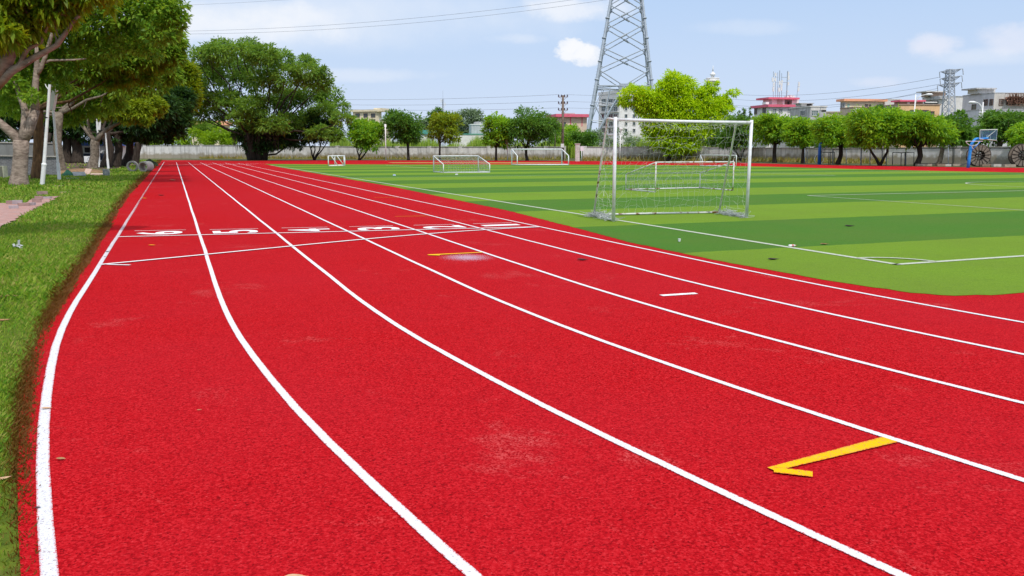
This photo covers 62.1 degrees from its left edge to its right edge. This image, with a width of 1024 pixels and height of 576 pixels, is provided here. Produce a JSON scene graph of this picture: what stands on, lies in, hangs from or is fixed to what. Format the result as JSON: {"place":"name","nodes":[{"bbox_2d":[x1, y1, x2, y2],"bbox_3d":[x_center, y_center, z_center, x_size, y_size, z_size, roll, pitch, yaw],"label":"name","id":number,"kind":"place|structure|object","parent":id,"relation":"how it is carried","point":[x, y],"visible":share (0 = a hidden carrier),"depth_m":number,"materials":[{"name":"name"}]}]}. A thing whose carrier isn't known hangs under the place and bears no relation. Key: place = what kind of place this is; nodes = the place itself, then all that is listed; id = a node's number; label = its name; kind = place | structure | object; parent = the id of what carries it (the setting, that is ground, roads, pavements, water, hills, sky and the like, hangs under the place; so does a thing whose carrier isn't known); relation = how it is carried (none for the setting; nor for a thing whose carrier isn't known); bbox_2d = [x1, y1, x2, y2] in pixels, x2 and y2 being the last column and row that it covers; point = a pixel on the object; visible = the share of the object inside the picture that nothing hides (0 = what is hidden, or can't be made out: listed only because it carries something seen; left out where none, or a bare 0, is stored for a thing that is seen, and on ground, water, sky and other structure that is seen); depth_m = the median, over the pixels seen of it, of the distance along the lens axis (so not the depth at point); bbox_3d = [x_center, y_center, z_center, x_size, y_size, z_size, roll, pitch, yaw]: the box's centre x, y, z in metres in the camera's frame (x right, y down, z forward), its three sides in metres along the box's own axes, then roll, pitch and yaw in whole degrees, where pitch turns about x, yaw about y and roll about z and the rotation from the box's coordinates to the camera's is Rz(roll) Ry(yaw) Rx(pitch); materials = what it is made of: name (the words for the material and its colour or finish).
{"place":"outdoors","nodes":[
{"label":"outdoors","id":0,"kind":"place"},
{"bbox_2d":[0,196,59,226],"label":"brick path","id":1,"kind":"structure","parent":0,"point":[7,214],"depth_m":19.70,"materials":[{"name":"pink brick"}]},
{"bbox_2d":[0,159,161,575],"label":"lawn","id":2,"kind":"structure","parent":0,"point":[9,544],"depth_m":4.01,"materials":[{"name":"plant"}]},
{"bbox_2d":[0,166,7,177],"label":"concrete post","id":3,"kind":"object","parent":2,"relation":"on","point":[3,171],"visible":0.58,"depth_m":42.40,"materials":[{"name":"grey concrete"}]},
{"bbox_2d":[0,87,52,142],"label":"broadleaf tree","id":4,"kind":"object","parent":2,"relation":"on","point":[2,138],"visible":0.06,"depth_m":77.13,"materials":[{"name":"green plant"}]},
{"bbox_2d":[0,155,56,175],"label":"wall","id":5,"kind":"structure","parent":2,"relation":"on","point":[51,162],"depth_m":46.21,"materials":[{"name":"grey concrete"}]},
{"bbox_2d":[0,142,53,155],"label":"shed wall","id":6,"kind":"structure","parent":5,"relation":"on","point":[6,148],"depth_m":70.07,"materials":[{"name":"concrete"}]},
{"bbox_2d":[0,119,71,162],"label":"broadleaf tree","id":7,"kind":"object","parent":2,"relation":"on","point":[67,151],"visible":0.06,"depth_m":88.60,"materials":[{"name":"plant"}]},
{"bbox_2d":[40,84,50,184],"bbox_3d":[-18.675,-6.071,34.007,0.803,4.088,0.197,1,9,4],"label":"lamp post","id":8,"kind":"object","parent":2,"relation":"on","point":[43,171],"visible":0.93,"depth_m":34.00,"materials":[{"name":"white metal"}]},
{"bbox_2d":[50,70,81,179],"bbox_3d":[-20.172,-7.315,38.332,1.699,5.120,0.683,0,9,2],"label":"trunk","id":9,"kind":"object","parent":2,"relation":"on","point":[53,99],"visible":0.55,"depth_m":38.56,"materials":[{"name":"plant"}]},
{"bbox_2d":[43,116,90,162],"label":"broadleaf tree","id":10,"kind":"object","parent":2,"relation":"on","point":[77,139],"visible":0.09,"depth_m":88.44,"materials":[{"name":"green plant"}]},
{"bbox_2d":[0,0,138,89],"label":"broadleaf tree","id":11,"kind":"object","parent":2,"relation":"on","point":[21,22],"visible":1,"depth_m":12.43,"materials":[{"name":"green plant"}]},
{"bbox_2d":[61,168,110,173],"bbox_3d":[-25.939,-7.037,51.187,3.980,0.352,3.381,-4,10,-21],"label":"soil heap","id":12,"kind":"object","parent":2,"relation":"on","point":[83,170],"visible":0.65,"depth_m":50.86,"materials":[{"name":"brown soil"}]},
{"bbox_2d":[0,0,193,184],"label":"broadleaf tree","id":13,"kind":"object","parent":2,"relation":"on","point":[95,34],"visible":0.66,"depth_m":33.76,"materials":[{"name":"green plant"}]},
{"bbox_2d":[21,12,192,178],"bbox_3d":[-20.031,-9.495,40.636,10.114,8.680,4.516,0,9,-3],"label":"broadleaf tree","id":14,"kind":"object","parent":2,"relation":"on","point":[128,76],"visible":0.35,"depth_m":39.95,"materials":[{"name":"green plant"}]},
{"bbox_2d":[126,161,137,170],"bbox_3d":[-24.575,-7.891,55.046,0.675,0.675,0.450,-2,10,-14],"label":"concrete ring","id":15,"kind":"object","parent":2,"relation":"on","point":[129,162],"visible":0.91,"depth_m":54.88,"materials":[{"name":"grey concrete"}]},
{"bbox_2d":[138,161,153,171],"bbox_3d":[-23.399,-7.769,54.336,0.663,0.663,0.850,0,9,2],"label":"concrete ring","id":16,"kind":"object","parent":2,"relation":"on","point":[148,164],"visible":0.92,"depth_m":54.18,"materials":[{"name":"grey concrete"}]},
{"bbox_2d":[112,92,186,166],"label":"broadleaf tree","id":17,"kind":"object","parent":2,"relation":"on","point":[155,135],"visible":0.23,"depth_m":69.82,"materials":[{"name":"green plant"}]},
{"bbox_2d":[121,83,199,165],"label":"broadleaf tree","id":18,"kind":"object","parent":2,"relation":"on","point":[186,96],"visible":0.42,"depth_m":72.45,"materials":[{"name":"green plant"}]},
{"bbox_2d":[131,56,205,163],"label":"broadleaf tree","id":19,"kind":"object","parent":2,"relation":"on","point":[191,76],"visible":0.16,"depth_m":82.98,"materials":[{"name":"green plant"}]},
{"bbox_2d":[66,163,134,169],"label":"bare soil","id":20,"kind":"structure","parent":0,"point":[77,167],"depth_m":71.21,"materials":[{"name":"brown soil"}]},
{"bbox_2d":[3,65,186,170],"bbox_3d":[-25.785,-10.763,51.989,13.029,7.529,3.821,2,9,12],"label":"broadleaf tree","id":21,"kind":"object","parent":20,"relation":"on","point":[80,107],"visible":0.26,"depth_m":51.08,"materials":[{"name":"green plant"}]},
{"bbox_2d":[96,119,100,166],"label":"lamp post","id":22,"kind":"object","parent":20,"relation":"on","point":[98,127],"visible":0.58,"depth_m":68.34,"materials":[{"name":"white metal"}]},
{"bbox_2d":[105,133,109,168],"bbox_3d":[-29.759,-10.023,62.473,0.177,2.696,0.166,-4,10,-21],"label":"lamp post","id":23,"kind":"object","parent":20,"relation":"on","point":[107,159],"visible":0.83,"depth_m":62.45,"materials":[{"name":"white metal"}]},
{"bbox_2d":[82,142,134,161],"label":"shed","id":24,"kind":"structure","parent":20,"relation":"on","point":[86,149],"depth_m":92.37,"materials":[{"name":"white"}]},
{"bbox_2d":[66,116,154,166],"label":"broadleaf tree","id":25,"kind":"object","parent":20,"relation":"on","point":[113,132],"visible":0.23,"depth_m":68.62,"materials":[{"name":"green plant"}]},
{"bbox_2d":[80,91,170,168],"bbox_3d":[-29.893,-12.118,62.885,8.880,6.696,4.133,2,9,12],"label":"broadleaf tree","id":26,"kind":"object","parent":20,"relation":"on","point":[141,112],"visible":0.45,"depth_m":62.27,"materials":[{"name":"green plant"}]},
{"bbox_2d":[192,121,231,144],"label":"building","id":27,"kind":"structure","parent":0,"point":[227,125],"depth_m":187.47,"materials":[{"name":"white concrete"}]},
{"bbox_2d":[351,108,388,145],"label":"building","id":28,"kind":"structure","parent":0,"point":[375,114],"depth_m":211.77,"materials":[{"name":"white concrete"}]},
{"bbox_2d":[420,130,431,140],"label":"building","id":29,"kind":"structure","parent":0,"point":[425,133],"depth_m":157.54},
{"bbox_2d":[4,0,1023,146],"label":"sky","id":30,"kind":"structure","parent":0,"point":[829,47],"materials":[{"name":"blue"}]},
{"bbox_2d":[17,160,1023,575],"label":"running track","id":31,"kind":"structure","parent":0,"point":[255,368],"depth_m":4.78,"materials":[{"name":"red rubber"}]},
{"bbox_2d":[966,129,997,167],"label":"basketball stand","id":32,"kind":"object","parent":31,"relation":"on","point":[971,150],"visible":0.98,"depth_m":65.33,"materials":[{"name":"blue paint"}]},
{"bbox_2d":[547,113,588,132],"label":"building","id":33,"kind":"structure","parent":0,"point":[580,120],"depth_m":182.24,"materials":[{"name":"concrete"}]},
{"bbox_2d":[140,158,1023,167],"bbox_3d":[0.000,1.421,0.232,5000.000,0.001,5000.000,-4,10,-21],"label":"ground","id":34,"kind":"structure","parent":0,"point":[847,164],"depth_m":111.48,"materials":[{"name":"red rubber"}]},
{"bbox_2d":[147,134,195,144],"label":"creeper bush","id":35,"kind":"object","parent":34,"relation":"on","point":[181,141],"visible":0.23,"depth_m":142.01,"materials":[{"name":"green plant"}]},
{"bbox_2d":[190,118,225,141],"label":"shrub","id":36,"kind":"object","parent":34,"relation":"on","point":[202,126],"visible":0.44,"depth_m":149.44,"materials":[{"name":"green plant"}]},
{"bbox_2d":[184,125,237,144],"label":"creeper bush","id":37,"kind":"object","parent":34,"relation":"on","point":[207,137],"visible":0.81,"depth_m":141.69,"materials":[{"name":"green plant"}]},
{"bbox_2d":[186,35,355,160],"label":"banyan tree","id":38,"kind":"object","parent":34,"relation":"on","point":[252,122],"visible":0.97,"depth_m":107.92,"materials":[{"name":"green plant"}]},
{"bbox_2d":[265,131,305,159],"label":"leaning tree","id":39,"kind":"object","parent":34,"relation":"on","point":[297,145],"visible":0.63,"depth_m":110.89,"materials":[{"name":"green plant"}]},
{"bbox_2d":[62,145,565,158],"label":"boundary wall","id":40,"kind":"structure","parent":34,"relation":"on","point":[178,151],"depth_m":128.22,"materials":[{"name":"concrete"}]},
{"bbox_2d":[293,111,346,159],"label":"round tree","id":41,"kind":"object","parent":34,"relation":"on","point":[316,122],"visible":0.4,"depth_m":112.62,"materials":[{"name":"green plant"}]},
{"bbox_2d":[343,116,386,159],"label":"round tree","id":42,"kind":"object","parent":34,"relation":"on","point":[366,134],"visible":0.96,"depth_m":112.71,"materials":[{"name":"green plant"}]},
{"bbox_2d":[380,107,426,159],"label":"round tree","id":43,"kind":"object","parent":34,"relation":"on","point":[401,127],"visible":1,"depth_m":112.42,"materials":[{"name":"green plant"}]},
{"bbox_2d":[413,117,430,129],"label":"tree","id":44,"kind":"object","parent":34,"relation":"on","point":[426,123],"visible":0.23,"depth_m":205.16,"materials":[{"name":"green plant"}]},
{"bbox_2d":[425,106,457,145],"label":"tree","id":45,"kind":"object","parent":34,"relation":"on","point":[437,109],"visible":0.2,"depth_m":146.92,"materials":[{"name":"green plant"}]},
{"bbox_2d":[425,109,463,159],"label":"round tree","id":46,"kind":"object","parent":34,"relation":"on","point":[444,126],"visible":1,"depth_m":110.22,"materials":[{"name":"green plant"}]},
{"bbox_2d":[453,107,483,133],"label":"tree","id":47,"kind":"object","parent":34,"relation":"on","point":[471,116],"visible":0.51,"depth_m":195.30,"materials":[{"name":"green plant"}]},
{"bbox_2d":[454,134,483,146],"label":"building","id":48,"kind":"structure","parent":34,"relation":"on","point":[466,138],"depth_m":147.87,"materials":[{"name":"white paint"}]},
{"bbox_2d":[468,122,486,134],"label":"building","id":49,"kind":"structure","parent":34,"relation":"on","point":[475,127],"depth_m":167.35,"materials":[{"name":"concrete"}]},
{"bbox_2d":[479,111,515,160],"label":"round tree","id":50,"kind":"object","parent":34,"relation":"on","point":[493,123],"visible":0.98,"depth_m":107.74,"materials":[{"name":"green plant"}]},
{"bbox_2d":[328,135,738,157],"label":"tall grass","id":51,"kind":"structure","parent":34,"relation":"on","point":[475,143],"depth_m":140.35,"materials":[{"name":"green plant"}]},
{"bbox_2d":[503,105,564,160],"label":"round tree","id":52,"kind":"object","parent":34,"relation":"on","point":[541,125],"visible":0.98,"depth_m":107.16,"materials":[{"name":"green plant"}]},
{"bbox_2d":[199,154,887,163],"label":"weeds","id":53,"kind":"object","parent":34,"relation":"on","point":[790,159],"visible":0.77,"depth_m":107.20,"materials":[{"name":"green plant"}]},
{"bbox_2d":[558,95,567,160],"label":"utility pole","id":54,"kind":"object","parent":34,"relation":"on","point":[562,130],"visible":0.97,"depth_m":108.17,"materials":[{"name":"metal"}]},
{"bbox_2d":[344,94,558,99],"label":"power line","id":55,"kind":"object","parent":54,"relation":"attached to","point":[451,98],"visible":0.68,"depth_m":116.45,"materials":[{"name":"black metal"}]},
{"bbox_2d":[549,122,581,152],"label":"shrub","id":56,"kind":"object","parent":34,"relation":"on","point":[568,129],"visible":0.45,"depth_m":128.73,"materials":[{"name":"green plant"}]},
{"bbox_2d":[575,143,583,160],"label":"gate post","id":57,"kind":"object","parent":34,"relation":"on","point":[578,148],"visible":0.88,"depth_m":102.05,"materials":[{"name":"concrete"}]},
{"bbox_2d":[565,128,600,146],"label":"shrub","id":58,"kind":"object","parent":34,"relation":"on","point":[588,139],"visible":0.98,"depth_m":117.48,"materials":[{"name":"green plant"}]},
{"bbox_2d":[591,128,640,146],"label":"shrub","id":59,"kind":"object","parent":34,"relation":"on","point":[630,139],"visible":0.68,"depth_m":132.72,"materials":[{"name":"green plant"}]},
{"bbox_2d":[586,0,659,144],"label":"transmission tower","id":60,"kind":"structure","parent":34,"relation":"on","point":[648,61],"depth_m":138.12,"materials":[{"name":"metal"}]},
{"bbox_2d":[208,0,568,30],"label":"power line","id":61,"kind":"object","parent":60,"relation":"attached to","point":[386,20],"visible":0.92,"depth_m":136.84,"materials":[{"name":"black metal"}]},
{"bbox_2d":[215,0,602,33],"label":"power line","id":62,"kind":"object","parent":60,"relation":"attached to","point":[405,23],"visible":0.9,"depth_m":138.33,"materials":[{"name":"black metal"}]},
{"bbox_2d":[615,68,742,160],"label":"spreading tree","id":63,"kind":"object","parent":34,"relation":"on","point":[677,96],"visible":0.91,"depth_m":104.81,"materials":[{"name":"green plant"}]},
{"bbox_2d":[693,124,738,146],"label":"shrub","id":64,"kind":"object","parent":34,"relation":"on","point":[712,142],"visible":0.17,"depth_m":122.64,"materials":[{"name":"green plant"}]},
{"bbox_2d":[582,146,885,160],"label":"boundary wall","id":65,"kind":"structure","parent":34,"relation":"on","point":[766,152],"depth_m":102.84,"materials":[{"name":"concrete"}]},
{"bbox_2d":[713,112,755,161],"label":"round tree","id":66,"kind":"object","parent":34,"relation":"on","point":[722,142],"visible":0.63,"depth_m":98.79,"materials":[{"name":"green plant"}]},
{"bbox_2d":[744,111,796,162],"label":"round tree","id":67,"kind":"object","parent":34,"relation":"on","point":[767,126],"visible":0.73,"depth_m":90.93,"materials":[{"name":"green plant"}]},
{"bbox_2d":[750,95,799,147],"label":"building","id":68,"kind":"structure","parent":34,"relation":"on","point":[780,105],"depth_m":148.31,"materials":[{"name":"concrete"}]},
{"bbox_2d":[779,115,818,163],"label":"round tree","id":69,"kind":"object","parent":34,"relation":"on","point":[796,132],"visible":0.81,"depth_m":86.29,"materials":[{"name":"green plant"}]},
{"bbox_2d":[788,103,827,147],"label":"building","id":70,"kind":"structure","parent":34,"relation":"on","point":[809,110],"depth_m":139.46,"materials":[{"name":"concrete"}]},
{"bbox_2d":[817,142,827,164],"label":"blue post","id":71,"kind":"object","parent":34,"relation":"on","point":[819,155],"visible":0.85,"depth_m":80.70,"materials":[{"name":"metal"}]},
{"bbox_2d":[789,143,856,148],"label":"shrub","id":72,"kind":"object","parent":34,"relation":"on","point":[816,146],"visible":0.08,"depth_m":104.33,"materials":[{"name":"green plant"}]},
{"bbox_2d":[806,111,857,164],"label":"round tree","id":73,"kind":"object","parent":34,"relation":"on","point":[827,130],"visible":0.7,"depth_m":80.30,"materials":[{"name":"green plant"}]},
{"bbox_2d":[838,107,867,147],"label":"building","id":74,"kind":"structure","parent":34,"relation":"on","point":[846,110],"depth_m":146.03,"materials":[{"name":"concrete"}]},
{"bbox_2d":[804,148,905,165],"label":"wire fence","id":75,"kind":"object","parent":34,"relation":"on","point":[860,155],"visible":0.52,"depth_m":77.67,"materials":[{"name":"metal"}]},
{"bbox_2d":[841,104,911,165],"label":"round tree","id":76,"kind":"object","parent":34,"relation":"on","point":[866,128],"visible":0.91,"depth_m":73.63,"materials":[{"name":"green plant"}]},
{"bbox_2d":[892,152,913,165],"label":"exercise frame","id":77,"kind":"object","parent":34,"relation":"on","point":[901,156],"visible":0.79,"depth_m":76.35,"materials":[{"name":"grey metal"}]},
{"bbox_2d":[911,93,932,146],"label":"street lamp","id":78,"kind":"object","parent":34,"relation":"on","point":[928,94],"visible":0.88,"depth_m":117.25,"materials":[{"name":"white metal"}]},
{"bbox_2d":[885,109,961,165],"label":"round tree","id":79,"kind":"object","parent":34,"relation":"on","point":[922,129],"visible":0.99,"depth_m":72.25,"materials":[{"name":"green plant"}]},
{"bbox_2d":[937,69,963,145],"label":"lattice pylon","id":80,"kind":"object","parent":34,"relation":"on","point":[949,72],"visible":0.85,"depth_m":116.83,"materials":[{"name":"grey metal"}]},
{"bbox_2d":[739,77,938,95],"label":"power line","id":81,"kind":"object","parent":80,"relation":"attached to","point":[825,93],"visible":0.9,"depth_m":137.78,"materials":[{"name":"black metal"}]},
{"bbox_2d":[888,146,1023,165],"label":"boundary wall","id":82,"kind":"structure","parent":34,"relation":"on","point":[999,156],"depth_m":80.18,"materials":[{"name":"concrete"}]},
{"bbox_2d":[936,108,976,163],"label":"round tree","id":83,"kind":"object","parent":34,"relation":"on","point":[967,133],"visible":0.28,"depth_m":76.30,"materials":[{"name":"green plant"}]},
{"bbox_2d":[953,117,988,146],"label":"shrub","id":84,"kind":"object","parent":34,"relation":"on","point":[970,123],"visible":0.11,"depth_m":98.30,"materials":[{"name":"green plant"}]},
{"bbox_2d":[921,147,1021,166],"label":"wire fence","id":85,"kind":"object","parent":34,"relation":"on","point":[957,148],"visible":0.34,"depth_m":78.43,"materials":[{"name":"metal"}]},
{"bbox_2d":[966,145,990,166],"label":"cable drum","id":86,"kind":"object","parent":34,"relation":"on","point":[985,154],"visible":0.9,"depth_m":71.53,"materials":[{"name":"wood"}]},
{"bbox_2d":[952,109,1023,145],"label":"building","id":87,"kind":"structure","parent":34,"relation":"on","point":[973,114],"depth_m":111.28,"materials":[{"name":"concrete"}]},
{"bbox_2d":[973,108,1023,147],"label":"round tree","id":88,"kind":"object","parent":34,"relation":"on","point":[1001,121],"visible":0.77,"depth_m":77.46,"materials":[{"name":"green plant"}]},
{"bbox_2d":[1002,121,1023,148],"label":"round tree","id":89,"kind":"object","parent":34,"relation":"on","point":[1015,136],"visible":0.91,"depth_m":73.31,"materials":[{"name":"green plant"}]},
{"bbox_2d":[1008,144,1023,166],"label":"cable drum","id":90,"kind":"object","parent":34,"relation":"on","point":[1014,153],"visible":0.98,"depth_m":70.55,"materials":[{"name":"wood"}]},
{"bbox_2d":[598,90,642,146],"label":"building","id":91,"kind":"structure","parent":0,"point":[617,112],"depth_m":173.57,"materials":[{"name":"white concrete"}]},
{"bbox_2d":[267,164,1023,295],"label":"football pitch","id":92,"kind":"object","parent":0,"point":[954,233],"visible":0.88,"depth_m":19.49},
{"bbox_2d":[328,155,344,165],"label":"goal","id":93,"kind":"object","parent":92,"relation":"on","point":[335,161],"visible":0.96,"depth_m":72.67,"materials":[{"name":"white metal"}]},
{"bbox_2d":[433,155,489,172],"bbox_3d":[-3.087,-7.659,52.511,3.050,1.034,2.545,-4,10,-21],"label":"football goal","id":94,"kind":"object","parent":92,"relation":"on","point":[458,156],"visible":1,"depth_m":52.50,"materials":[{"name":"white metal"}]},
{"bbox_2d":[511,149,568,164],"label":"football goal","id":95,"kind":"object","parent":92,"relation":"on","point":[539,164],"visible":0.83,"depth_m":77.16,"materials":[{"name":"white metal"}]},
{"bbox_2d":[581,117,753,221],"bbox_3d":[3.247,-2.493,17.738,3.610,2.038,1.820,-2,9,-12],"label":"football goal","id":96,"kind":"object","parent":92,"relation":"on","point":[600,215],"visible":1,"depth_m":17.51,"materials":[{"name":"white metal"}]},
{"bbox_2d":[625,161,734,191],"bbox_3d":[5.781,-3.912,29.608,3.275,1.011,2.185,-4,10,-21],"label":"football goal","id":97,"kind":"object","parent":92,"relation":"on","point":[682,162],"visible":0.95,"depth_m":29.37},
{"bbox_2d":[700,155,736,166],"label":"football goal","id":98,"kind":"object","parent":92,"relation":"on","point":[721,155],"visible":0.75,"depth_m":72.96,"materials":[{"name":"white metal"}]},
{"bbox_2d":[706,69,719,85],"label":"spire","id":99,"kind":"structure","parent":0,"point":[713,79],"depth_m":223.19,"materials":[{"name":"white plastic"}]},
{"bbox_2d":[826,111,840,148],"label":"building","id":100,"kind":"structure","parent":0,"point":[831,112],"depth_m":149.09,"materials":[{"name":"white paint"}]},
{"bbox_2d":[836,99,887,110],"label":"building","id":101,"kind":"structure","parent":0,"point":[843,102],"depth_m":153.14,"materials":[{"name":"beige concrete"}]},
{"bbox_2d":[883,99,901,104],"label":"building","id":102,"kind":"structure","parent":0,"point":[889,102],"depth_m":154.68,"materials":[{"name":"concrete"}]},
{"bbox_2d":[868,100,940,157],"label":"building","id":103,"kind":"structure","parent":0,"point":[908,105],"depth_m":135.79,"materials":[{"name":"beige concrete"}]},
{"bbox_2d":[916,91,962,146],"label":"building","id":104,"kind":"structure","parent":0,"point":[935,97],"depth_m":164.92,"materials":[{"name":"concrete"}]},
{"bbox_2d":[961,88,1023,110],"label":"building","id":105,"kind":"structure","parent":0,"point":[990,98],"depth_m":125.97,"materials":[{"name":"concrete"}]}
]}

